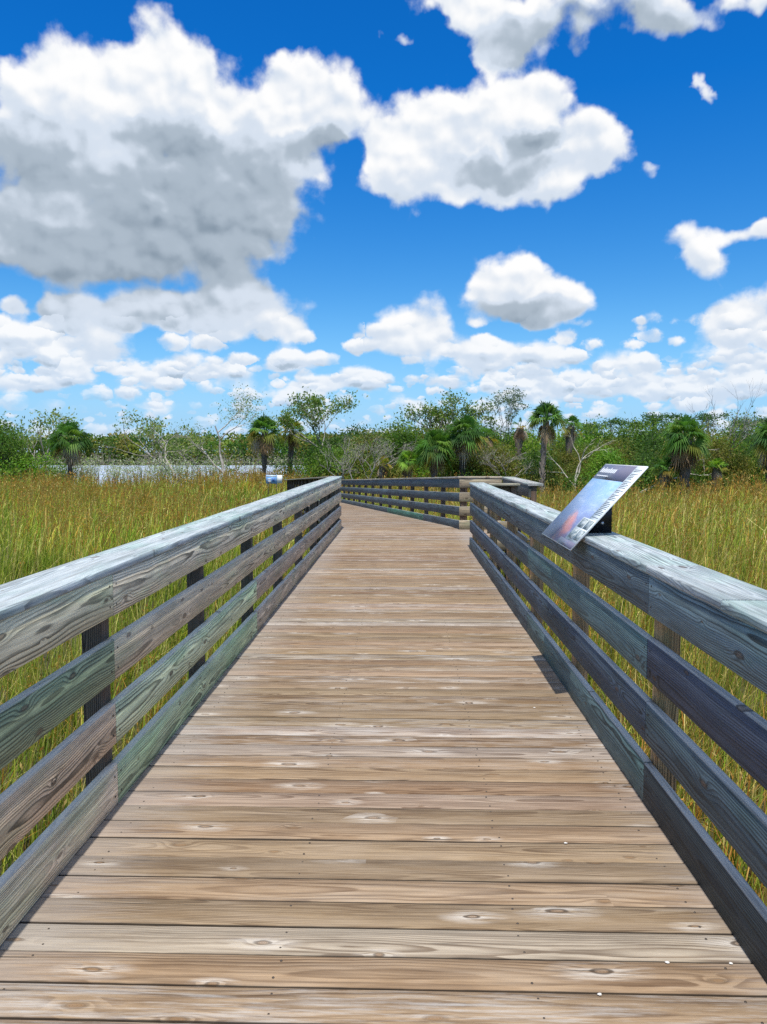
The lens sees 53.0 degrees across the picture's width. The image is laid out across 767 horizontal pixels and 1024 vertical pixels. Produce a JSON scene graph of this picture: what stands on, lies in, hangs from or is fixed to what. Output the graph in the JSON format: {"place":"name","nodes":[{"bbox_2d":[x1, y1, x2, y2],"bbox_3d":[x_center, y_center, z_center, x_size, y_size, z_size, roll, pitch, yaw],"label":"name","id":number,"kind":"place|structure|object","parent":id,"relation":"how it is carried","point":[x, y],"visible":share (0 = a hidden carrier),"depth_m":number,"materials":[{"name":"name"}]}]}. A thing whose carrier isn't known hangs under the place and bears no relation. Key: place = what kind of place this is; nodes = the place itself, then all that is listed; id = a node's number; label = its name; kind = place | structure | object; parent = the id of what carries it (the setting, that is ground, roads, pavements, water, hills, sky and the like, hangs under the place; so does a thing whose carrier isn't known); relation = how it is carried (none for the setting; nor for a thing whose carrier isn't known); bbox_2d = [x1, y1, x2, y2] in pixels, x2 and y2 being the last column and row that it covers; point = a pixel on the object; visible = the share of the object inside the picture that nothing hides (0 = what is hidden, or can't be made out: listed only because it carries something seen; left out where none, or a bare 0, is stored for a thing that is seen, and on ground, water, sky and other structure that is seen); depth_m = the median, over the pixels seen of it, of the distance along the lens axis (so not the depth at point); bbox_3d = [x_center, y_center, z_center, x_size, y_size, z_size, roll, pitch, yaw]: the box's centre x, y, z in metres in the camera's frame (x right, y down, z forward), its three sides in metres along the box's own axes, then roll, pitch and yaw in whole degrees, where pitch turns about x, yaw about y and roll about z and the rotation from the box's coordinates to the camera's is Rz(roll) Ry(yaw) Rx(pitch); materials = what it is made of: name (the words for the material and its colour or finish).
{"place":"outdoors","nodes":[
{"label":"outdoors","id":0,"kind":"place"},
{"bbox_2d":[33,465,306,485],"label":"water","id":1,"kind":"structure","parent":0,"point":[189,469],"depth_m":122.84,"materials":[{"name":"grey liquid"}]},
{"bbox_2d":[0,462,766,906],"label":"marsh grass","id":2,"kind":"structure","parent":0,"point":[50,514],"depth_m":19.27,"materials":[{"name":"green plant"}]},
{"bbox_2d":[0,452,766,905],"bbox_3d":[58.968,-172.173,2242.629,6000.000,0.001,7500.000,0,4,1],"label":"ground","id":3,"kind":"structure","parent":0,"point":[46,656],"depth_m":10.18,"materials":[{"name":"green plant"}]},
{"bbox_2d":[0,411,46,482],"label":"leafy shrub","id":4,"kind":"object","parent":3,"relation":"on","point":[4,448],"visible":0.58,"depth_m":57.20,"materials":[{"name":"green plant"}]},
{"bbox_2d":[1,417,45,455],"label":"sparse tree","id":5,"kind":"object","parent":3,"relation":"on","point":[29,426],"visible":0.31,"depth_m":62.28,"materials":[{"name":"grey plant"}]},
{"bbox_2d":[0,450,57,481],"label":"leafy shrub","id":6,"kind":"object","parent":3,"relation":"on","point":[11,466],"visible":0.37,"depth_m":55.94,"materials":[{"name":"green plant"}]},
{"bbox_2d":[6,448,91,485],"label":"leafy shrub","id":7,"kind":"object","parent":3,"relation":"on","point":[47,463],"visible":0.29,"depth_m":56.85,"materials":[{"name":"green plant"}]},
{"bbox_2d":[20,406,82,464],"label":"sparse tree","id":8,"kind":"object","parent":3,"relation":"on","point":[49,427],"visible":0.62,"depth_m":58.14,"materials":[{"name":"green plant"}]},
{"bbox_2d":[43,420,94,480],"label":"sabal palm","id":9,"kind":"object","parent":3,"relation":"on","point":[70,452],"visible":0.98,"depth_m":55.02,"materials":[{"name":"green plant"}]},
{"bbox_2d":[0,454,302,485],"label":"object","id":10,"kind":"structure","parent":3,"relation":"on","point":[125,470],"depth_m":58.33,"materials":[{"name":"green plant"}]},
{"bbox_2d":[87,405,244,485],"bbox_3d":[-15.768,-4.886,59.353,10.351,6.779,10.247,1,5,16],"label":"sparse tree","id":11,"kind":"object","parent":3,"relation":"on","point":[164,446],"visible":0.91,"depth_m":59.11,"materials":[{"name":"green plant"}]},
{"bbox_2d":[3,431,349,464],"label":"woodland","id":12,"kind":"object","parent":3,"relation":"on","point":[242,445],"visible":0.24,"depth_m":169.66,"materials":[{"name":"green plant"}]},
{"bbox_2d":[146,384,269,476],"bbox_3d":[-12.299,-5.369,55.912,9.771,8.093,6.794,-2,5,-24],"label":"sparse tree","id":13,"kind":"object","parent":3,"relation":"on","point":[202,449],"visible":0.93,"depth_m":55.84,"materials":[{"name":"grey plant"}]},
{"bbox_2d":[246,412,285,482],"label":"sabal palm","id":14,"kind":"object","parent":3,"relation":"on","point":[262,443],"visible":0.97,"depth_m":54.66,"materials":[{"name":"green plant"}]},
{"bbox_2d":[266,475,281,493],"bbox_3d":[-6.287,-1.284,44.238,0.934,1.687,0.053,0,4,1],"label":"marsh sign","id":15,"kind":"object","parent":3,"relation":"on","point":[273,479],"visible":0.91,"depth_m":44.17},
{"bbox_2d":[254,449,306,478],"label":"leafy shrub","id":16,"kind":"object","parent":3,"relation":"on","point":[289,468],"visible":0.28,"depth_m":55.93,"materials":[{"name":"green plant"}]},
{"bbox_2d":[279,421,306,475],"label":"sabal palm","id":17,"kind":"object","parent":3,"relation":"on","point":[292,440],"visible":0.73,"depth_m":56.85,"materials":[{"name":"green plant"}]},
{"bbox_2d":[286,436,344,477],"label":"leafy shrub","id":18,"kind":"object","parent":3,"relation":"on","point":[309,455],"visible":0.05,"depth_m":55.02,"materials":[{"name":"green plant"}]},
{"bbox_2d":[266,386,367,451],"bbox_3d":[-5.492,-4.852,52.871,7.301,7.395,6.408,2,5,25],"label":"sparse tree","id":19,"kind":"object","parent":3,"relation":"on","point":[315,402],"visible":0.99,"depth_m":52.33,"materials":[{"name":"green plant"}]},
{"bbox_2d":[292,436,371,485],"bbox_3d":[-2.965,-3.056,50.604,7.040,4.031,6.886,1,5,16],"label":"leafy shrub","id":20,"kind":"object","parent":3,"relation":"on","point":[318,470],"visible":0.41,"depth_m":49.43,"materials":[{"name":"green plant"}]},
{"bbox_2d":[301,420,377,474],"bbox_3d":[-2.288,-3.958,54.370,7.343,5.487,7.724,-3,5,-31],"label":"leafy shrub","id":21,"kind":"object","parent":3,"relation":"on","point":[354,432],"visible":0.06,"depth_m":53.64,"materials":[{"name":"green plant"}]},
{"bbox_2d":[315,430,365,479],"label":"bare tree","id":22,"kind":"object","parent":3,"relation":"on","point":[340,463],"visible":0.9,"depth_m":44.18,"materials":[{"name":"grey plant"}]},
{"bbox_2d":[335,437,365,478],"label":"bare tree","id":23,"kind":"object","parent":3,"relation":"on","point":[356,446],"visible":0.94,"depth_m":43.89,"materials":[{"name":"grey plant"}]},
{"bbox_2d":[328,453,374,486],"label":"leafy shrub","id":24,"kind":"object","parent":3,"relation":"on","point":[362,463],"visible":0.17,"depth_m":48.73,"materials":[{"name":"green plant"}]},
{"bbox_2d":[338,463,393,494],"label":"leafy shrub","id":25,"kind":"object","parent":3,"relation":"on","point":[367,473],"visible":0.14,"depth_m":45.14,"materials":[{"name":"green plant"}]},
{"bbox_2d":[332,427,408,477],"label":"leafy shrub","id":26,"kind":"object","parent":3,"relation":"on","point":[365,439],"visible":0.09,"depth_m":49.73,"materials":[{"name":"green plant"}]},
{"bbox_2d":[345,424,401,478],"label":"bare tree","id":27,"kind":"object","parent":3,"relation":"on","point":[376,451],"visible":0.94,"depth_m":43.55,"materials":[{"name":"grey plant"}]},
{"bbox_2d":[0,502,766,1023],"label":"boardwalk","id":28,"kind":"structure","parent":3,"relation":"on","point":[382,778],"depth_m":2.97,"materials":[{"name":"brown wood"}]},
{"bbox_2d":[0,476,341,944],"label":"wooden railing","id":29,"kind":"object","parent":28,"relation":"attached to","point":[47,610],"visible":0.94,"depth_m":3.40,"materials":[{"name":"grey wood"}]},
{"bbox_2d":[284,476,340,542],"bbox_3d":[-2.759,-0.213,25.834,0.244,2.619,20.498,-1,5,-10],"label":"wooden railing","id":30,"kind":"object","parent":28,"relation":"attached to","point":[292,483],"visible":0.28,"depth_m":23.68,"materials":[{"name":"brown wood"}]},
{"bbox_2d":[339,476,469,528],"bbox_3d":[-0.243,-0.230,26.052,0.244,2.619,21.498,-1,5,-10],"label":"wooden railing","id":31,"kind":"object","parent":28,"relation":"attached to","point":[443,496],"visible":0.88,"depth_m":20.06,"materials":[{"name":"grey wood"}]},
{"bbox_2d":[458,476,501,571],"bbox_3d":[1.944,0.588,15.575,0.883,2.615,0.241,0,4,1],"label":"wooden railing","id":32,"kind":"object","parent":28,"relation":"attached to","point":[465,497],"visible":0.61,"depth_m":15.41,"materials":[{"name":"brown wood"}]},
{"bbox_2d":[487,483,519,590],"bbox_3d":[1.875,0.859,12.092,0.478,2.616,0.242,0,4,1],"label":"wooden railing","id":33,"kind":"object","parent":28,"relation":"attached to","point":[511,487],"visible":0.23,"depth_m":12.06,"materials":[{"name":"grey wood"}]},
{"bbox_2d":[502,477,542,608],"bbox_3d":[2.424,0.731,13.730,0.244,2.617,3.218,0,4,1],"label":"wooden railing","id":34,"kind":"object","parent":28,"relation":"attached to","point":[527,488],"visible":0.3,"depth_m":12.57,"materials":[{"name":"grey wood"}]},
{"bbox_2d":[469,482,766,982],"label":"wooden railing","id":35,"kind":"object","parent":28,"relation":"attached to","point":[721,618],"visible":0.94,"depth_m":3.21,"materials":[{"name":"grey wood"}]},
{"bbox_2d":[542,464,647,550],"bbox_3d":[1.318,-0.054,4.909,0.440,0.492,0.928,0,4,1],"label":"information panel","id":36,"kind":"object","parent":35,"relation":"attached to","point":[583,513],"visible":1,"depth_m":4.78,"materials":[{"name":"white"}]},
{"bbox_2d":[349,438,417,478],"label":"leafy shrub","id":37,"kind":"object","parent":3,"relation":"on","point":[400,449],"visible":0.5,"depth_m":45.80,"materials":[{"name":"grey plant"}]},
{"bbox_2d":[375,456,391,488],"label":"leafy shrub","id":38,"kind":"object","parent":3,"relation":"on","point":[384,469],"visible":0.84,"depth_m":44.34,"materials":[{"name":"green plant"}]},
{"bbox_2d":[368,443,417,476],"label":"leafy shrub","id":39,"kind":"object","parent":3,"relation":"on","point":[392,457],"visible":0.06,"depth_m":47.85,"materials":[{"name":"green plant"}]},
{"bbox_2d":[366,460,428,477],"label":"leafy shrub","id":40,"kind":"object","parent":3,"relation":"on","point":[390,476],"visible":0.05,"depth_m":46.13,"materials":[{"name":"green plant"}]},
{"bbox_2d":[356,411,441,478],"bbox_3d":[1.014,-3.569,48.659,7.052,5.468,6.065,-2,5,-26],"label":"leafy shrub","id":41,"kind":"object","parent":3,"relation":"on","point":[401,434],"visible":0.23,"depth_m":47.77,"materials":[{"name":"green plant"}]},
{"bbox_2d":[395,449,422,489],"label":"sabal palm","id":42,"kind":"object","parent":3,"relation":"on","point":[406,467],"visible":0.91,"depth_m":43.55,"materials":[{"name":"green plant"}]},
{"bbox_2d":[398,463,452,488],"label":"leafy shrub","id":43,"kind":"object","parent":3,"relation":"on","point":[421,474],"visible":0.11,"depth_m":45.38,"materials":[{"name":"green plant"}]},
{"bbox_2d":[409,423,455,477],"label":"leafy shrub","id":44,"kind":"object","parent":3,"relation":"on","point":[427,446],"depth_m":48.23,"materials":[{"name":"green plant"}]},
{"bbox_2d":[412,429,457,489],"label":"sabal palm","id":45,"kind":"object","parent":3,"relation":"on","point":[434,458],"visible":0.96,"depth_m":42.85,"materials":[{"name":"green plant"}]},
{"bbox_2d":[413,420,483,441],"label":"leafy shrub","id":46,"kind":"object","parent":3,"relation":"on","point":[420,431],"depth_m":54.15,"materials":[{"name":"green plant"}]},
{"bbox_2d":[395,388,506,441],"bbox_3d":[4.437,-4.516,50.217,7.129,7.136,4.383,2,5,27],"label":"sparse tree","id":47,"kind":"object","parent":3,"relation":"on","point":[441,416],"visible":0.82,"depth_m":49.88,"materials":[{"name":"green plant"}]},
{"bbox_2d":[428,445,486,478],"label":"leafy shrub","id":48,"kind":"object","parent":3,"relation":"on","point":[468,463],"visible":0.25,"depth_m":44.51,"materials":[{"name":"green plant"}]},
{"bbox_2d":[445,413,488,475],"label":"sabal palm","id":49,"kind":"object","parent":3,"relation":"on","point":[465,443],"visible":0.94,"depth_m":43.00,"materials":[{"name":"green plant"}]},
{"bbox_2d":[439,462,510,491],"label":"leafy shrub","id":50,"kind":"object","parent":3,"relation":"on","point":[467,474],"visible":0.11,"depth_m":43.49,"materials":[{"name":"green plant"}]},
{"bbox_2d":[475,425,499,460],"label":"sabal palm","id":51,"kind":"object","parent":3,"relation":"on","point":[487,438],"visible":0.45,"depth_m":46.35,"materials":[{"name":"green plant"}]},
{"bbox_2d":[476,427,523,475],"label":"leafy shrub","id":52,"kind":"object","parent":3,"relation":"on","point":[500,444],"visible":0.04,"depth_m":48.06,"materials":[{"name":"green plant"}]},
{"bbox_2d":[469,440,533,478],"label":"leafy shrub","id":53,"kind":"object","parent":3,"relation":"on","point":[497,463],"visible":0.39,"depth_m":44.49,"materials":[{"name":"green plant"}]},
{"bbox_2d":[467,442,538,479],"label":"leafy shrub","id":54,"kind":"object","parent":3,"relation":"on","point":[489,464],"visible":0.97,"depth_m":42.85,"materials":[{"name":"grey plant"}]},
{"bbox_2d":[486,385,530,444],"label":"wispy tree","id":55,"kind":"object","parent":3,"relation":"on","point":[511,416],"visible":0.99,"depth_m":48.33,"materials":[{"name":"green plant"}]},
{"bbox_2d":[513,417,527,477],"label":"sabal palm","id":56,"kind":"object","parent":3,"relation":"on","point":[520,435],"visible":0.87,"depth_m":46.30,"materials":[{"name":"brown plant"}]},
{"bbox_2d":[496,423,557,495],"bbox_3d":[9.274,-3.055,48.704,5.992,5.852,7.128,-1,5,-16],"label":"leafy shrub","id":57,"kind":"object","parent":3,"relation":"on","point":[529,444],"visible":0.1,"depth_m":48.07,"materials":[{"name":"green plant"}]},
{"bbox_2d":[507,457,571,495],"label":"leafy shrub","id":58,"kind":"object","parent":3,"relation":"on","point":[537,477],"visible":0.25,"depth_m":43.19,"materials":[{"name":"green plant"}]},
{"bbox_2d":[515,447,565,486],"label":"leafy shrub","id":59,"kind":"object","parent":3,"relation":"on","point":[534,457],"visible":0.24,"depth_m":44.84,"materials":[{"name":"green plant"}]},
{"bbox_2d":[525,401,570,501],"bbox_3d":[8.865,-3.221,41.776,2.523,5.738,2.300,0,4,1],"label":"sabal palm","id":60,"kind":"object","parent":3,"relation":"on","point":[547,412],"visible":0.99,"depth_m":41.49,"materials":[{"name":"green plant"}]},
{"bbox_2d":[536,438,587,483],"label":"leafy shrub","id":61,"kind":"object","parent":3,"relation":"on","point":[560,446],"visible":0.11,"depth_m":48.02,"materials":[{"name":"green plant"}]},
{"bbox_2d":[536,466,595,496],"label":"leafy shrub","id":62,"kind":"object","parent":3,"relation":"on","point":[568,483],"visible":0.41,"depth_m":43.30,"materials":[{"name":"green plant"}]},
{"bbox_2d":[522,425,614,493],"bbox_3d":[10.737,-2.754,43.956,5.396,4.602,2.048,3,5,30],"label":"bare tree","id":63,"kind":"object","parent":3,"relation":"on","point":[585,457],"visible":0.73,"depth_m":43.55,"materials":[{"name":"grey plant"}]},
{"bbox_2d":[547,447,593,493],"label":"leafy shrub","id":64,"kind":"object","parent":3,"relation":"on","point":[564,458],"visible":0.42,"depth_m":45.62,"materials":[{"name":"green plant"}]},
{"bbox_2d":[559,414,582,466],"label":"sabal palm","id":65,"kind":"object","parent":3,"relation":"on","point":[568,441],"visible":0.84,"depth_m":46.19,"materials":[{"name":"green plant"}]},
{"bbox_2d":[529,423,615,452],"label":"leafy shrub","id":66,"kind":"object","parent":3,"relation":"on","point":[579,439],"visible":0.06,"depth_m":53.42,"materials":[{"name":"green plant"}]},
{"bbox_2d":[574,438,608,465],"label":"leafy shrub","id":67,"kind":"object","parent":3,"relation":"on","point":[580,449],"visible":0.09,"depth_m":49.00,"materials":[{"name":"green plant"}]},
{"bbox_2d":[557,414,630,468],"bbox_3d":[14.726,-4.133,54.981,7.971,5.619,6.855,-2,5,-24],"label":"leafy shrub","id":68,"kind":"object","parent":3,"relation":"on","point":[589,432],"visible":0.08,"depth_m":53.97,"materials":[{"name":"green plant"}]},
{"bbox_2d":[553,462,642,496],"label":"leafy shrub","id":69,"kind":"object","parent":3,"relation":"on","point":[590,475],"visible":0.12,"depth_m":43.58,"materials":[{"name":"green plant"}]},
{"bbox_2d":[577,436,630,485],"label":"leafy shrub","id":70,"kind":"object","parent":3,"relation":"on","point":[613,457],"visible":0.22,"depth_m":44.98,"materials":[{"name":"green plant"}]},
{"bbox_2d":[592,417,629,434],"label":"flat topped tree","id":71,"kind":"object","parent":3,"relation":"on","point":[613,420],"visible":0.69,"depth_m":60.73,"materials":[{"name":"green plant"}]},
{"bbox_2d":[586,434,649,468],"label":"leafy shrub","id":72,"kind":"object","parent":3,"relation":"on","point":[628,456],"visible":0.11,"depth_m":48.13,"materials":[{"name":"green plant"}]},
{"bbox_2d":[595,419,652,455],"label":"leafy shrub","id":73,"kind":"object","parent":3,"relation":"on","point":[619,433],"visible":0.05,"depth_m":53.88,"materials":[{"name":"green plant"}]},
{"bbox_2d":[618,418,653,431],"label":"flat topped tree","id":74,"kind":"object","parent":3,"relation":"on","point":[632,425],"visible":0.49,"depth_m":60.56,"materials":[{"name":"green plant"}]},
{"bbox_2d":[620,429,668,460],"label":"leafy shrub","id":75,"kind":"object","parent":3,"relation":"on","point":[654,444],"visible":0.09,"depth_m":48.42,"materials":[{"name":"green plant"}]},
{"bbox_2d":[595,444,694,495],"bbox_3d":[15.053,-2.058,43.783,5.290,4.149,5.732,2,5,22],"label":"leafy shrub","id":76,"kind":"object","parent":3,"relation":"on","point":[645,481],"visible":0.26,"depth_m":43.17,"materials":[{"name":"green plant"}]},
{"bbox_2d":[628,449,663,495],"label":"leafy shrub","id":77,"kind":"object","parent":3,"relation":"on","point":[646,456],"visible":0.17,"depth_m":44.99,"materials":[{"name":"green plant"}]},
{"bbox_2d":[640,412,677,429],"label":"flat topped tree","id":78,"kind":"object","parent":3,"relation":"on","point":[648,417],"visible":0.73,"depth_m":60.44,"materials":[{"name":"green plant"}]},
{"bbox_2d":[650,457,677,497],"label":"sabal palm","id":79,"kind":"object","parent":3,"relation":"on","point":[666,471],"visible":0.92,"depth_m":40.95,"materials":[{"name":"green plant"}]},
{"bbox_2d":[620,412,710,452],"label":"leafy shrub","id":80,"kind":"object","parent":3,"relation":"on","point":[651,430],"visible":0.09,"depth_m":53.45,"materials":[{"name":"green plant"}]},
{"bbox_2d":[631,455,729,496],"bbox_3d":[16.860,-1.955,43.697,4.942,3.876,5.355,-1,5,-8],"label":"leafy shrub","id":81,"kind":"object","parent":3,"relation":"on","point":[697,477],"visible":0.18,"depth_m":43.04,"materials":[{"name":"green plant"}]},
{"bbox_2d":[650,454,710,488],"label":"leafy shrub","id":82,"kind":"object","parent":3,"relation":"on","point":[699,469],"visible":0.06,"depth_m":44.85,"materials":[{"name":"green plant"}]},
{"bbox_2d":[642,437,719,492],"bbox_3d":[17.126,-2.635,43.107,6.390,4.669,3.298,-3,5,-35],"label":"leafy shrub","id":83,"kind":"object","parent":3,"relation":"on","point":[690,471],"visible":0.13,"depth_m":42.80,"materials":[{"name":"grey plant"}]},
{"bbox_2d":[662,413,700,424],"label":"flat topped tree","id":84,"kind":"object","parent":3,"relation":"on","point":[670,416],"visible":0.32,"depth_m":60.70,"materials":[{"name":"green plant"}]},
{"bbox_2d":[656,414,714,498],"bbox_3d":[16.052,-2.796,41.005,3.072,5.011,3.071,0,4,1],"label":"sabal palm","id":85,"kind":"object","parent":3,"relation":"on","point":[684,452],"visible":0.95,"depth_m":40.47,"materials":[{"name":"green plant"}]},
{"bbox_2d":[646,431,726,470],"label":"leafy shrub","id":86,"kind":"object","parent":3,"relation":"on","point":[678,437],"visible":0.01,"depth_m":47.13,"materials":[{"name":"green plant"}]},
{"bbox_2d":[649,420,724,439],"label":"leafy shrub","id":87,"kind":"object","parent":3,"relation":"on","point":[698,425],"visible":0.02,"depth_m":53.09,"materials":[{"name":"green plant"}]},
{"bbox_2d":[692,411,731,431],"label":"flat topped tree","id":88,"kind":"object","parent":3,"relation":"on","point":[709,415],"visible":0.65,"depth_m":60.77,"materials":[{"name":"green plant"}]},
{"bbox_2d":[683,428,742,448],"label":"leafy shrub","id":89,"kind":"object","parent":3,"relation":"on","point":[714,431],"visible":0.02,"depth_m":51.82,"materials":[{"name":"green plant"}]},
{"bbox_2d":[705,458,728,490],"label":"sabal palm","id":90,"kind":"object","parent":3,"relation":"on","point":[717,469],"visible":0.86,"depth_m":41.88,"materials":[{"name":"green plant"}]},
{"bbox_2d":[692,465,752,497],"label":"leafy shrub","id":91,"kind":"object","parent":3,"relation":"on","point":[721,479],"visible":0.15,"depth_m":43.37,"materials":[{"name":"green plant"}]},
{"bbox_2d":[688,378,762,440],"bbox_3d":[19.973,-4.216,45.219,4.053,7.197,2.233,4,6,44],"label":"bare tree","id":92,"kind":"object","parent":3,"relation":"on","point":[714,411],"visible":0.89,"depth_m":45.49,"materials":[{"name":"grey plant"}]},
{"bbox_2d":[691,431,765,495],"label":"leafy shrub","id":93,"kind":"object","parent":3,"relation":"on","point":[738,461],"visible":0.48,"depth_m":43.74,"materials":[{"name":"green plant"}]},
{"bbox_2d":[707,432,756,483],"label":"leafy shrub","id":94,"kind":"object","parent":3,"relation":"on","point":[732,445],"depth_m":48.30,"materials":[{"name":"green plant"}]},
{"bbox_2d":[703,406,763,462],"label":"bare tree","id":95,"kind":"object","parent":3,"relation":"on","point":[747,422],"visible":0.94,"depth_m":43.43,"materials":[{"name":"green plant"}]},
{"bbox_2d":[710,412,766,445],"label":"leafy shrub","id":96,"kind":"object","parent":3,"relation":"on","point":[733,429],"visible":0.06,"depth_m":54.78,"materials":[{"name":"green plant"}]},
{"bbox_2d":[733,432,761,471],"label":"leafy shrub","id":97,"kind":"object","parent":3,"relation":"on","point":[748,440],"visible":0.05,"depth_m":48.09,"materials":[{"name":"green plant"}]},
{"bbox_2d":[735,441,766,488],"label":"leafy shrub","id":98,"kind":"object","parent":3,"relation":"on","point":[752,453],"visible":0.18,"depth_m":44.89,"materials":[{"name":"green plant"}]},
{"bbox_2d":[744,417,766,493],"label":"sabal palm","id":99,"kind":"object","parent":3,"relation":"on","point":[760,437],"visible":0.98,"depth_m":40.73,"materials":[{"name":"green plant"}]},
{"bbox_2d":[0,0,766,451],"label":"sky","id":100,"kind":"structure","parent":0,"point":[395,203],"materials":[{"name":"blue"}]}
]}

